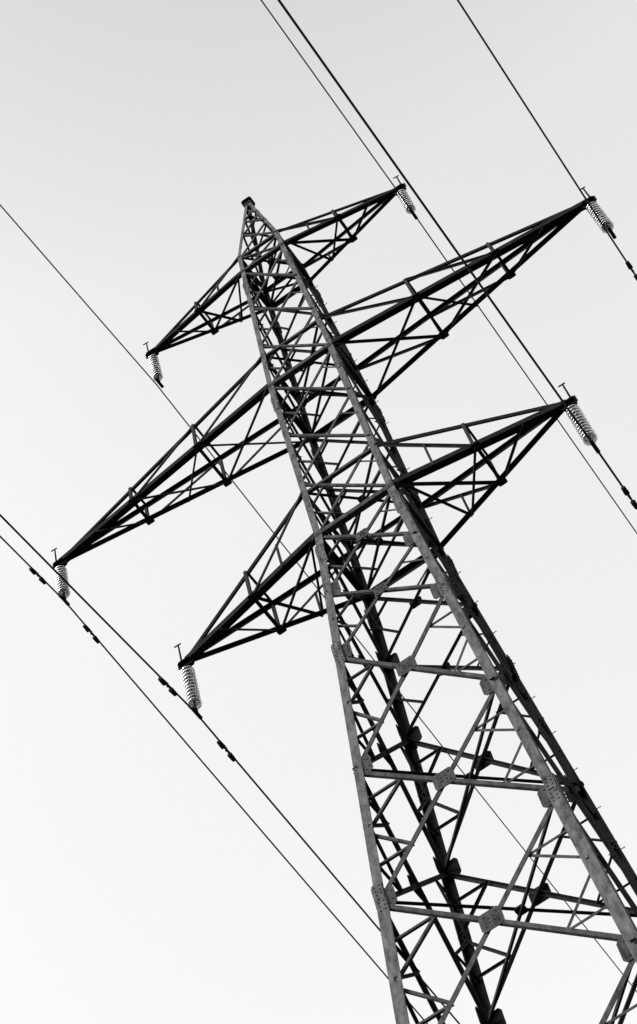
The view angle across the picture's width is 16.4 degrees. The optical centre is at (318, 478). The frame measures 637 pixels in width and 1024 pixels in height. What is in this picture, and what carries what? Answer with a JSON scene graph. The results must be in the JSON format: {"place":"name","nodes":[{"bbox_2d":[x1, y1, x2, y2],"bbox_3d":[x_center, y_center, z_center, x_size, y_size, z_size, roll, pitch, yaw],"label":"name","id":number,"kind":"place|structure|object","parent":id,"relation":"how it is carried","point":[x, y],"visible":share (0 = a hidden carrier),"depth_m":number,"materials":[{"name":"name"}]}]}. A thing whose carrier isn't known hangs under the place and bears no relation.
{"place":"outdoors","nodes":[
{"label":"outdoors","id":0,"kind":"place"},
{"bbox_2d":[0,0,636,1023],"label":"sky","id":1,"kind":"structure","parent":0,"point":[135,134],"materials":[{"name":"white"}]},
{"label":"ground","id":2,"kind":"structure","parent":0,"visible":0},
{"bbox_2d":[51,175,636,1023],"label":"electricity pylon","id":3,"kind":"object","parent":2,"relation":"on","point":[447,587],"visible":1,"depth_m":47.73,"materials":[{"name":"metal"}]},
{"bbox_2d":[55,565,69,605],"bbox_3d":[-6.391,2.627,55.188,0.330,1.685,0.340,-34,-61,8],"label":"insulator string","id":4,"kind":"object","parent":3,"relation":"hanging from","point":[63,589],"visible":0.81,"depth_m":54.95,"materials":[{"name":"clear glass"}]},
{"bbox_2d":[0,536,427,1023],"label":"power line","id":5,"kind":"object","parent":4,"relation":"hanging from","point":[33,571],"visible":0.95,"depth_m":56.52,"materials":[{"name":"metal"}]},
{"bbox_2d":[148,354,163,387],"bbox_3d":[-4.503,-3.027,61.257,0.290,1.795,0.340,-34,-61,8],"label":"insulator string","id":6,"kind":"object","parent":3,"relation":"hanging from","point":[155,368],"visible":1,"depth_m":61.11,"materials":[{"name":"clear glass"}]},
{"bbox_2d":[0,204,636,991],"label":"power line","id":7,"kind":"object","parent":6,"relation":"hanging from","point":[282,544],"visible":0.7,"depth_m":62.33,"materials":[{"name":"metal"}]},
{"bbox_2d":[181,666,202,719],"bbox_3d":[-2.757,4.605,48.106,0.330,1.865,0.340,-34,-61,8],"label":"insulator string","id":8,"kind":"object","parent":3,"relation":"hanging from","point":[191,688],"visible":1,"depth_m":48.01,"materials":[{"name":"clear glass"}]},
{"bbox_2d":[0,514,459,1023],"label":"power line","id":9,"kind":"object","parent":8,"relation":"hanging from","point":[173,692],"visible":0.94,"depth_m":47.50,"materials":[{"name":"metal"}]},
{"bbox_2d":[397,189,417,219],"bbox_3d":[2.399,-7.461,59.760,0.290,1.735,0.340,-34,-61,8],"label":"insulator string","id":10,"kind":"object","parent":3,"relation":"hanging from","point":[406,196],"visible":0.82,"depth_m":59.54,"materials":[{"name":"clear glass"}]},
{"bbox_2d":[261,0,636,533],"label":"power line","id":11,"kind":"object","parent":10,"relation":"hanging from","point":[443,256],"visible":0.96,"depth_m":59.41,"materials":[{"name":"metal"}]},
{"bbox_2d":[566,404,600,453],"bbox_3d":[5.598,-1.094,46.778,0.330,1.915,0.340,-34,-61,8],"label":"insulator string","id":12,"kind":"object","parent":3,"relation":"hanging from","point":[578,414],"visible":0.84,"depth_m":46.61,"materials":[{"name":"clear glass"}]},
{"bbox_2d":[277,0,636,508],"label":"power line","id":13,"kind":"object","parent":12,"relation":"hanging from","point":[624,489],"visible":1,"depth_m":42.32,"materials":[{"name":"metal"}]},
{"bbox_2d":[586,202,616,238],"bbox_3d":[6.769,-6.218,52.901,0.330,1.845,0.340,-34,-61,8],"label":"insulator string","id":14,"kind":"object","parent":3,"relation":"hanging from","point":[607,222],"visible":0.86,"depth_m":52.71,"materials":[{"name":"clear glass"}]},
{"bbox_2d":[457,0,636,280],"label":"power line","id":15,"kind":"object","parent":14,"relation":"hanging from","point":[629,265],"visible":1,"depth_m":50.34,"materials":[{"name":"metal"}]}
]}

